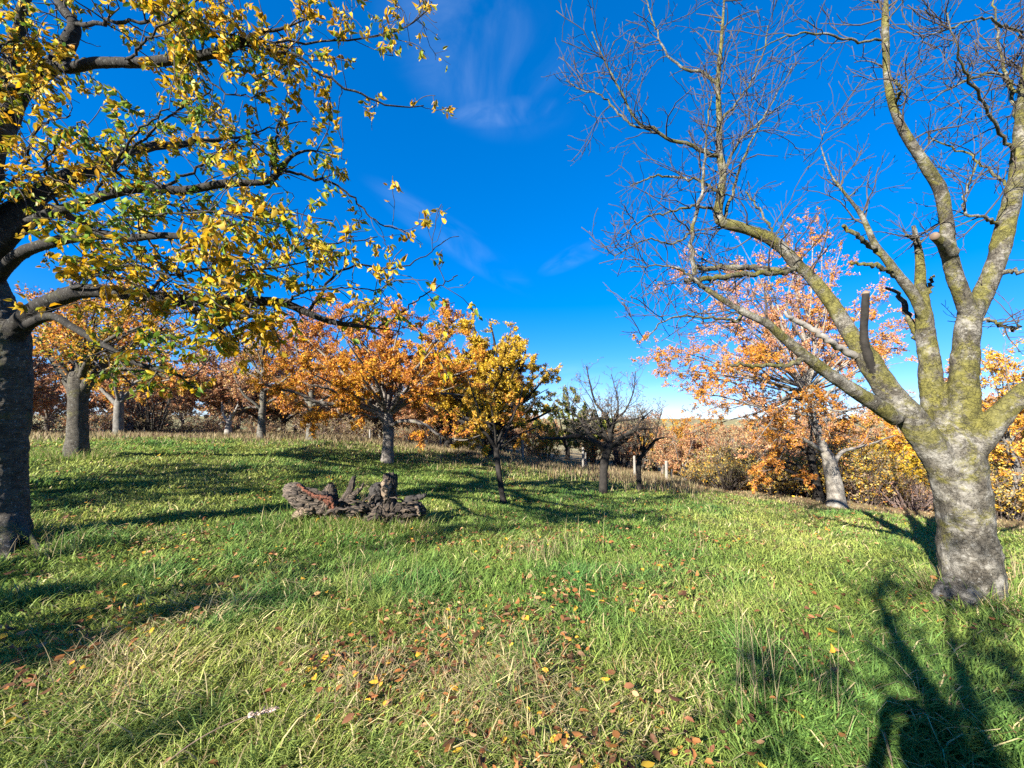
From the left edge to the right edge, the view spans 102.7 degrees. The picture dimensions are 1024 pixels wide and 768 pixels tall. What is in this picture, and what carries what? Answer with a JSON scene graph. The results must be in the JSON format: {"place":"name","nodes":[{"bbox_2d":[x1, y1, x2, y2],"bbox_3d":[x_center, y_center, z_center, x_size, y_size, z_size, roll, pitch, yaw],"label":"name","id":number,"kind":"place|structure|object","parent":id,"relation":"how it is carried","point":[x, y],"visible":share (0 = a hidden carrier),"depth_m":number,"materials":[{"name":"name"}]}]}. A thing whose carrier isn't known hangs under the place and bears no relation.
{"place":"outdoors","nodes":[
{"label":"outdoors","id":0,"kind":"place"},
{"bbox_2d":[0,415,1023,767],"bbox_3d":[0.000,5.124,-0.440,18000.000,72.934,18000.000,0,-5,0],"label":"ground","id":1,"kind":"structure","parent":0,"point":[574,457],"depth_m":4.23,"materials":[{"name":"plant"}]},
{"bbox_2d":[32,347,59,410],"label":"russet tree","id":2,"kind":"object","parent":1,"relation":"on","point":[38,373],"visible":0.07,"depth_m":18.12,"materials":[{"name":"plant"}]},
{"bbox_2d":[33,360,64,407],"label":"russet tree","id":3,"kind":"object","parent":1,"relation":"on","point":[42,388],"visible":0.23,"depth_m":16.09,"materials":[{"name":"plant"}]},
{"bbox_2d":[33,375,66,416],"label":"russet tree","id":4,"kind":"object","parent":1,"relation":"on","point":[37,409],"visible":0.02,"depth_m":21.27,"materials":[{"name":"plant"}]},
{"bbox_2d":[0,521,103,560],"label":"dry grass tuft","id":5,"kind":"object","parent":1,"relation":"on","point":[51,544],"visible":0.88,"depth_m":4.09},
{"bbox_2d":[31,403,92,433],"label":"undergrowth bush","id":6,"kind":"object","parent":1,"relation":"on","point":[48,422],"visible":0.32,"depth_m":16.53,"materials":[{"name":"plant"}]},
{"bbox_2d":[33,324,95,410],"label":"russet tree","id":7,"kind":"object","parent":1,"relation":"on","point":[48,379],"visible":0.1,"depth_m":16.55,"materials":[{"name":"plant"}]},
{"bbox_2d":[36,357,103,429],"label":"russet tree","id":8,"kind":"object","parent":1,"relation":"on","point":[63,406],"visible":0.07,"depth_m":25.88,"materials":[{"name":"plant"}]},
{"bbox_2d":[37,408,128,432],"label":"undergrowth bush","id":9,"kind":"object","parent":1,"relation":"on","point":[92,421],"visible":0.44,"depth_m":15.94,"materials":[{"name":"plant"}]},
{"bbox_2d":[57,407,112,429],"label":"undergrowth bush","id":10,"kind":"object","parent":1,"relation":"on","point":[94,417],"visible":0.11,"depth_m":23.94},
{"bbox_2d":[0,620,191,706],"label":"dry grass tuft","id":11,"kind":"object","parent":1,"relation":"on","point":[98,653],"visible":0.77,"depth_m":2.42,"materials":[{"name":"plant"}]},
{"bbox_2d":[14,259,232,456],"bbox_3d":[-8.880,-0.663,8.559,6.883,4.522,3.187,-1,-5,17],"label":"cherry tree","id":12,"kind":"object","parent":1,"relation":"on","point":[78,384],"visible":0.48,"depth_m":8.30,"materials":[{"name":"orange plant"}]},
{"bbox_2d":[56,353,198,431],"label":"russet tree","id":13,"kind":"object","parent":1,"relation":"on","point":[98,398],"visible":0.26,"depth_m":18.06,"materials":[{"name":"plant"}]},
{"bbox_2d":[73,336,198,434],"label":"cherry tree","id":14,"kind":"object","parent":1,"relation":"on","point":[117,403],"visible":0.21,"depth_m":14.87,"materials":[{"name":"orange plant"}]},
{"bbox_2d":[124,410,173,431],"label":"undergrowth bush","id":15,"kind":"object","parent":1,"relation":"on","point":[141,425],"visible":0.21,"depth_m":18.43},
{"bbox_2d":[124,392,178,433],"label":"bush","id":16,"kind":"object","parent":1,"relation":"on","point":[149,424],"visible":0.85,"depth_m":17.25,"materials":[{"name":"black plant"}]},
{"bbox_2d":[129,379,190,419],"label":"russet tree","id":17,"kind":"object","parent":1,"relation":"on","point":[160,411],"visible":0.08,"depth_m":26.93,"materials":[{"name":"plant"}]},
{"bbox_2d":[134,409,209,433],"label":"undergrowth bush","id":18,"kind":"object","parent":1,"relation":"on","point":[182,428],"visible":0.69,"depth_m":18.16,"materials":[{"name":"plant"}]},
{"bbox_2d":[151,393,219,424],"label":"russet tree","id":19,"kind":"object","parent":1,"relation":"on","point":[182,419],"visible":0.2,"depth_m":27.17,"materials":[{"name":"plant"}]},
{"bbox_2d":[179,412,242,433],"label":"undergrowth bush","id":20,"kind":"object","parent":1,"relation":"on","point":[210,424],"visible":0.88,"depth_m":18.69,"materials":[{"name":"plant"}]},
{"bbox_2d":[163,706,280,765],"bbox_3d":[-1.260,1.527,1.803,0.425,0.125,0.036,2,-5,-25],"label":"dry stalk","id":21,"kind":"object","parent":1,"relation":"on","point":[251,714],"visible":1,"depth_m":1.84,"materials":[{"name":"dry plant stem"},{"name":"pale dried flower"}]},
{"bbox_2d":[192,409,251,432],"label":"undergrowth bush","id":22,"kind":"object","parent":1,"relation":"on","point":[240,420],"visible":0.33,"depth_m":20.56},
{"bbox_2d":[219,401,238,433],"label":"dead tree","id":23,"kind":"object","parent":1,"relation":"on","point":[228,426],"visible":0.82,"depth_m":16.84,"materials":[{"name":"grey plant"}]},
{"bbox_2d":[173,340,285,432],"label":"russet tree","id":24,"kind":"object","parent":1,"relation":"on","point":[219,388],"visible":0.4,"depth_m":20.68,"materials":[{"name":"plant"}]},
{"bbox_2d":[207,387,273,428],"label":"russet tree","id":25,"kind":"object","parent":1,"relation":"on","point":[218,411],"visible":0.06,"depth_m":29.67,"materials":[{"name":"plant"}]},
{"bbox_2d":[0,0,482,557],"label":"cherry tree","id":26,"kind":"object","parent":1,"relation":"on","point":[26,208],"visible":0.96,"depth_m":3.75,"materials":[{"name":"yellow plant"}]},
{"bbox_2d":[175,341,308,418],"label":"russet tree","id":27,"kind":"object","parent":1,"relation":"on","point":[220,398],"visible":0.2,"depth_m":21.20,"materials":[{"name":"plant"}]},
{"bbox_2d":[192,337,304,419],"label":"russet tree","id":28,"kind":"object","parent":1,"relation":"on","point":[273,405],"visible":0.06,"depth_m":22.94,"materials":[{"name":"plant"}]},
{"bbox_2d":[239,418,280,434],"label":"undergrowth bush","id":29,"kind":"object","parent":1,"relation":"on","point":[250,426],"visible":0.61,"depth_m":18.98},
{"bbox_2d":[211,307,309,438],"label":"cherry tree","id":30,"kind":"object","parent":1,"relation":"on","point":[262,405],"visible":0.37,"depth_m":15.98,"materials":[{"name":"orange plant"}]},
{"bbox_2d":[239,410,302,431],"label":"undergrowth bush","id":31,"kind":"object","parent":1,"relation":"on","point":[275,417],"visible":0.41,"depth_m":23.80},
{"bbox_2d":[250,417,291,433],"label":"undergrowth bush","id":32,"kind":"object","parent":1,"relation":"on","point":[283,426],"visible":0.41,"depth_m":21.63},
{"bbox_2d":[249,359,327,431],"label":"russet tree","id":33,"kind":"object","parent":1,"relation":"on","point":[285,419],"visible":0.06,"depth_m":24.09,"materials":[{"name":"plant"}]},
{"bbox_2d":[251,292,355,439],"bbox_3d":[-8.136,-0.690,16.261,3.670,6.058,3.784,2,-5,-23],"label":"cherry tree","id":34,"kind":"object","parent":1,"relation":"on","point":[289,349],"visible":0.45,"depth_m":15.89,"materials":[{"name":"orange plant"}]},
{"bbox_2d":[286,415,351,434],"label":"undergrowth bush","id":35,"kind":"object","parent":1,"relation":"on","point":[322,428],"visible":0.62,"depth_m":20.86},
{"bbox_2d":[225,625,453,761],"bbox_3d":[-0.905,1.605,2.251,1.209,0.264,1.126,0,-5,0],"label":"dry grass tuft","id":36,"kind":"object","parent":1,"relation":"on","point":[347,681],"visible":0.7,"depth_m":2.26,"materials":[{"name":"plant"}]},
{"bbox_2d":[296,354,385,435],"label":"russet tree","id":37,"kind":"object","parent":1,"relation":"on","point":[342,415],"visible":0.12,"depth_m":22.29,"materials":[{"name":"plant"}]},
{"bbox_2d":[282,472,426,524],"bbox_3d":[-2.388,1.751,6.184,2.196,0.838,0.685,0,-5,0],"label":"fallen stump","id":38,"kind":"object","parent":1,"relation":"on","point":[383,502],"visible":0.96,"depth_m":6.13,"materials":[{"name":"brown wood"}]},
{"bbox_2d":[328,417,382,437],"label":"undergrowth bush","id":39,"kind":"object","parent":1,"relation":"on","point":[364,429],"visible":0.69,"depth_m":21.42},
{"bbox_2d":[245,293,488,463],"bbox_3d":[-4.744,-0.292,12.913,8.134,5.896,5.087,0,-5,0],"label":"cherry tree","id":40,"kind":"object","parent":1,"relation":"on","point":[382,405],"visible":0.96,"depth_m":12.46,"materials":[{"name":"plant"}]},
{"bbox_2d":[337,374,402,436],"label":"russet tree","id":41,"kind":"object","parent":1,"relation":"on","point":[375,420],"visible":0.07,"depth_m":24.24,"materials":[{"name":"plant"}]},
{"bbox_2d":[335,523,417,606],"bbox_3d":[-1.221,1.520,3.538,0.791,0.701,0.503,1,-5,-9],"label":"dry grass tuft","id":42,"kind":"object","parent":1,"relation":"on","point":[371,567],"visible":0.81,"depth_m":3.62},
{"bbox_2d":[353,385,409,437],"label":"russet tree","id":43,"kind":"object","parent":1,"relation":"on","point":[380,430],"visible":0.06,"depth_m":25.54,"materials":[{"name":"plant"}]},
{"bbox_2d":[394,420,439,442],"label":"undergrowth bush","id":44,"kind":"object","parent":1,"relation":"on","point":[403,433],"visible":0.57,"depth_m":22.34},
{"bbox_2d":[394,397,455,442],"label":"russet tree","id":45,"kind":"object","parent":1,"relation":"on","point":[409,415],"visible":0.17,"depth_m":23.18,"materials":[{"name":"plant"}]},
{"bbox_2d":[411,428,443,444],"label":"undergrowth bush","id":46,"kind":"object","parent":1,"relation":"on","point":[434,440],"visible":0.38,"depth_m":23.45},
{"bbox_2d":[413,407,467,432],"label":"russet tree","id":47,"kind":"object","parent":1,"relation":"on","point":[428,415],"visible":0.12,"depth_m":23.73,"materials":[{"name":"plant"}]},
{"bbox_2d":[399,310,493,447],"bbox_3d":[-3.207,-0.143,20.415,5.265,6.869,5.797,0,-5,0],"label":"maple tree","id":48,"kind":"object","parent":1,"relation":"on","point":[429,409],"visible":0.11,"depth_m":20.22,"materials":[{"name":"orange plant"}]},
{"bbox_2d":[367,631,585,767],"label":"dry grass tuft","id":49,"kind":"object","parent":1,"relation":"on","point":[456,677],"visible":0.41,"depth_m":2.10,"materials":[{"name":"plant"}]},
{"bbox_2d":[428,372,540,503],"bbox_3d":[-0.483,1.181,8.874,2.437,2.883,1.434,3,-6,-33],"label":"young tree","id":50,"kind":"object","parent":1,"relation":"on","point":[477,423],"visible":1,"depth_m":8.82,"materials":[{"name":"yellow plant"}]},
{"bbox_2d":[413,308,562,457],"bbox_3d":[-1.370,0.081,18.076,7.153,6.646,5.933,0,-5,0],"label":"maple tree","id":51,"kind":"object","parent":1,"relation":"on","point":[501,377],"visible":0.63,"depth_m":17.51,"materials":[{"name":"yellow plant"}]},
{"bbox_2d":[0,436,1023,767],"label":"fallen leaves","id":52,"kind":"object","parent":1,"relation":"on","point":[456,698],"visible":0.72,"depth_m":2.60,"materials":[{"name":"orange plant"}]},
{"bbox_2d":[497,418,531,452],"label":"russet tree","id":53,"kind":"object","parent":1,"relation":"on","point":[515,432],"visible":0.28,"depth_m":26.93,"materials":[{"name":"plant"}]},
{"bbox_2d":[498,410,557,446],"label":"russet tree","id":54,"kind":"object","parent":1,"relation":"on","point":[531,417],"visible":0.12,"depth_m":27.29,"materials":[{"name":"plant"}]},
{"bbox_2d":[500,532,556,565],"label":"dry grass tuft","id":55,"kind":"object","parent":1,"relation":"on","point":[528,556],"visible":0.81,"depth_m":4.51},
{"bbox_2d":[527,419,566,459],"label":"shrub","id":56,"kind":"object","parent":1,"relation":"on","point":[546,443],"visible":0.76,"depth_m":21.65,"materials":[{"name":"plant"}]},
{"bbox_2d":[533,385,593,459],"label":"green tree","id":57,"kind":"object","parent":1,"relation":"on","point":[565,443],"visible":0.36,"depth_m":25.55,"materials":[{"name":"black plant"}]},
{"bbox_2d":[568,409,611,460],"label":"green tree","id":58,"kind":"object","parent":1,"relation":"on","point":[604,424],"visible":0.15,"depth_m":27.51,"materials":[{"name":"black plant"}]},
{"bbox_2d":[576,437,609,464],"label":"shrub","id":59,"kind":"object","parent":1,"relation":"on","point":[592,455],"visible":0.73,"depth_m":23.67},
{"bbox_2d":[527,357,666,493],"bbox_3d":[2.272,1.136,10.932,3.903,3.855,2.295,0,-5,0],"label":"apple tree","id":60,"kind":"object","parent":1,"relation":"on","point":[608,446],"visible":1,"depth_m":10.79,"materials":[{"name":"black plant"}]},
{"bbox_2d":[586,413,637,464],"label":"russet tree","id":61,"kind":"object","parent":1,"relation":"on","point":[615,429],"visible":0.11,"depth_m":26.81,"materials":[{"name":"plant"}]},
{"bbox_2d":[601,440,639,468],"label":"shrub","id":62,"kind":"object","parent":1,"relation":"on","point":[624,462],"visible":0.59,"depth_m":24.46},
{"bbox_2d":[598,412,662,469],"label":"russet tree","id":63,"kind":"object","parent":1,"relation":"on","point":[632,453],"visible":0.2,"depth_m":24.37,"materials":[{"name":"plant"}]},
{"bbox_2d":[625,386,670,490],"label":"apple tree","id":64,"kind":"object","parent":1,"relation":"on","point":[644,450],"visible":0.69,"depth_m":11.84,"materials":[{"name":"black plant"}]},
{"bbox_2d":[628,418,686,473],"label":"russet tree","id":65,"kind":"object","parent":1,"relation":"on","point":[656,451],"visible":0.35,"depth_m":22.17,"materials":[{"name":"plant"}]},
{"bbox_2d":[640,416,706,474],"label":"young tree","id":66,"kind":"object","parent":1,"relation":"on","point":[670,468],"visible":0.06,"depth_m":23.41,"materials":[{"name":"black plant"}]},
{"bbox_2d":[651,416,731,479],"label":"russet tree","id":67,"kind":"object","parent":1,"relation":"on","point":[678,451],"visible":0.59,"depth_m":19.63,"materials":[{"name":"plant"}]},
{"bbox_2d":[682,469,709,485],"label":"shrub","id":68,"kind":"object","parent":1,"relation":"on","point":[695,479],"visible":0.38,"depth_m":15.23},
{"bbox_2d":[661,416,732,474],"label":"russet tree","id":69,"kind":"object","parent":1,"relation":"on","point":[700,438],"visible":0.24,"depth_m":20.50,"materials":[{"name":"plant"}]},
{"bbox_2d":[681,461,716,487],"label":"hedge bush","id":70,"kind":"object","parent":1,"relation":"on","point":[693,472],"visible":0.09,"depth_m":16.66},
{"bbox_2d":[686,427,744,477],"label":"russet tree","id":71,"kind":"object","parent":1,"relation":"on","point":[718,433],"visible":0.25,"depth_m":17.91,"materials":[{"name":"plant"}]},
{"bbox_2d":[685,441,760,491],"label":"hedge bush","id":72,"kind":"object","parent":1,"relation":"on","point":[704,469],"visible":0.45,"depth_m":14.16,"materials":[{"name":"plant"}]},
{"bbox_2d":[705,419,748,452],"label":"russet tree","id":73,"kind":"object","parent":1,"relation":"on","point":[733,428],"visible":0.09,"depth_m":27.53,"materials":[{"name":"plant"}]},
{"bbox_2d":[702,457,752,490],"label":"shrub","id":74,"kind":"object","parent":1,"relation":"on","point":[728,480],"visible":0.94,"depth_m":13.16,"materials":[{"name":"plant"}]},
{"bbox_2d":[698,429,771,484],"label":"shrub","id":75,"kind":"object","parent":1,"relation":"on","point":[730,449],"visible":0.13,"depth_m":14.99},
{"bbox_2d":[698,414,794,458],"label":"russet tree","id":76,"kind":"object","parent":1,"relation":"on","point":[722,428],"visible":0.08,"depth_m":18.97,"materials":[{"name":"plant"}]},
{"bbox_2d":[730,452,788,491],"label":"hedge bush","id":77,"kind":"object","parent":1,"relation":"on","point":[756,489],"visible":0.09,"depth_m":13.48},
{"bbox_2d":[689,578,838,718],"bbox_3d":[1.282,1.401,2.180,0.562,0.630,0.624,2,-5,-25],"label":"dry grass tuft","id":78,"kind":"object","parent":1,"relation":"on","point":[752,672],"visible":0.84,"depth_m":2.14,"materials":[{"name":"plant"}]},
{"bbox_2d":[736,435,804,490],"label":"shrub","id":79,"kind":"object","parent":1,"relation":"on","point":[755,452],"visible":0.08,"depth_m":14.31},
{"bbox_2d":[628,207,917,508],"bbox_3d":[6.944,-0.840,10.228,8.190,7.867,4.632,0,-5,0],"label":"oak tree","id":80,"kind":"object","parent":1,"relation":"on","point":[762,352],"visible":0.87,"depth_m":9.86,"materials":[{"name":"orange plant"}]},
{"bbox_2d":[744,456,808,495],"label":"hedge bush","id":81,"kind":"object","parent":1,"relation":"on","point":[775,485],"visible":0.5,"depth_m":11.66,"materials":[{"name":"plant"}]},
{"bbox_2d":[743,457,810,495],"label":"bramble","id":82,"kind":"object","parent":1,"relation":"on","point":[797,493],"visible":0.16,"depth_m":12.22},
{"bbox_2d":[546,0,1023,610],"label":"bare tree","id":83,"kind":"object","parent":1,"relation":"on","point":[952,432],"visible":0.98,"depth_m":3.77,"materials":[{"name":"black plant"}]},
{"bbox_2d":[735,411,844,462],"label":"russet tree","id":84,"kind":"object","parent":1,"relation":"on","point":[769,443],"visible":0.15,"depth_m":16.48,"materials":[{"name":"plant"}]},
{"bbox_2d":[762,453,822,497],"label":"hedge bush","id":85,"kind":"object","parent":1,"relation":"on","point":[787,455],"visible":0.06,"depth_m":12.29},
{"bbox_2d":[746,396,860,501],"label":"oak tree","id":86,"kind":"object","parent":1,"relation":"on","point":[812,478],"visible":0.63,"depth_m":10.64,"materials":[{"name":"pale bark"},{"name":"brown twig"},{"name":"orange leaves"}]},
{"bbox_2d":[751,393,877,461],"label":"russet tree","id":87,"kind":"object","parent":1,"relation":"on","point":[804,423],"visible":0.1,"depth_m":19.17,"materials":[{"name":"plant"}]},
{"bbox_2d":[782,442,856,498],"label":"hedge bush","id":88,"kind":"object","parent":1,"relation":"on","point":[805,456],"visible":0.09,"depth_m":12.24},
{"bbox_2d":[804,641,842,707],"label":"dry grass tuft","id":89,"kind":"object","parent":1,"relation":"on","point":[823,679],"visible":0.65,"depth_m":2.08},
{"bbox_2d":[794,462,854,498],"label":"hedge bush","id":90,"kind":"object","parent":1,"relation":"on","point":[810,490],"visible":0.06,"depth_m":11.72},
{"bbox_2d":[814,408,900,464],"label":"maple tree","id":91,"kind":"object","parent":1,"relation":"on","point":[869,426],"visible":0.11,"depth_m":18.82,"materials":[{"name":"plant"}]},
{"bbox_2d":[795,438,925,502],"bbox_3d":[9.557,2.395,11.247,2.469,2.037,2.732,1,-5,-15],"label":"hedge bush","id":92,"kind":"object","parent":1,"relation":"on","point":[849,466],"visible":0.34,"depth_m":10.84,"materials":[{"name":"plant"}]},
{"bbox_2d":[825,429,898,498],"bbox_3d":[10.950,2.525,12.784,2.196,2.338,2.156,3,-6,-31],"label":"shrub","id":93,"kind":"object","parent":1,"relation":"on","point":[871,437],"visible":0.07,"depth_m":12.85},
{"bbox_2d":[817,447,924,506],"bbox_3d":[9.297,2.451,10.758,2.248,1.676,2.031,-4,-7,42],"label":"hedge bush","id":94,"kind":"object","parent":1,"relation":"on","point":[844,472],"visible":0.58,"depth_m":10.36,"materials":[{"name":"plant"}]},
{"bbox_2d":[841,454,912,504],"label":"bramble","id":95,"kind":"object","parent":1,"relation":"on","point":[864,494],"visible":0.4,"depth_m":10.47,"materials":[{"name":"plant"}]},
{"bbox_2d":[854,467,918,504],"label":"hedge bush","id":96,"kind":"object","parent":1,"relation":"on","point":[901,492],"visible":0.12,"depth_m":10.45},
{"bbox_2d":[857,438,928,502],"bbox_3d":[10.609,2.429,11.352,2.051,1.941,1.929,4,-6,-37],"label":"yellow bush","id":97,"kind":"object","parent":1,"relation":"on","point":[913,464],"visible":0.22,"depth_m":11.00,"materials":[{"name":"plant"}]},
{"bbox_2d":[862,470,932,511],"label":"bramble","id":98,"kind":"object","parent":1,"relation":"on","point":[924,501],"visible":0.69,"depth_m":9.86,"materials":[{"name":"plant"}]},
{"bbox_2d":[872,456,932,507],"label":"hedge bush","id":99,"kind":"object","parent":1,"relation":"on","point":[925,482],"visible":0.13,"depth_m":10.59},
{"bbox_2d":[843,418,1006,469],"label":"maple tree","id":100,"kind":"object","parent":1,"relation":"on","point":[892,444],"visible":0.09,"depth_m":15.12,"materials":[{"name":"plant"}]},
{"bbox_2d":[918,359,1023,479],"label":"maple tree","id":101,"kind":"object","parent":1,"relation":"on","point":[991,397],"visible":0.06,"depth_m":13.90,"materials":[{"name":"plant"}]},
{"bbox_2d":[927,452,1023,521],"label":"hedge bush","id":102,"kind":"object","parent":1,"relation":"on","point":[1002,498],"visible":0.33,"depth_m":8.82,"materials":[{"name":"plant"}]},
{"bbox_2d":[980,328,1023,518],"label":"oak tree","id":103,"kind":"object","parent":1,"relation":"on","point":[1008,446],"visible":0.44,"depth_m":9.23,"materials":[{"name":"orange plant"}]},
{"bbox_2d":[989,432,1023,485],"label":"yellow bush","id":104,"kind":"object","parent":1,"relation":"on","point":[1001,464],"visible":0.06,"depth_m":10.96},
{"bbox_2d":[989,462,1023,515],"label":"hedge bush","id":105,"kind":"object","parent":1,"relation":"on","point":[1005,482],"visible":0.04,"depth_m":10.23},
{"bbox_2d":[1005,548,1023,578],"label":"dry grass tuft","id":106,"kind":"object","parent":1,"relation":"on","point":[1012,565],"visible":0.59,"depth_m":4.13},
{"bbox_2d":[0,0,1023,418],"label":"sky","id":107,"kind":"structure","parent":0,"point":[519,204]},
{"bbox_2d":[29,429,1023,561],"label":"dead grass","id":108,"kind":"structure","parent":0,"point":[658,480],"depth_m":14.64,"materials":[{"name":"plant"}]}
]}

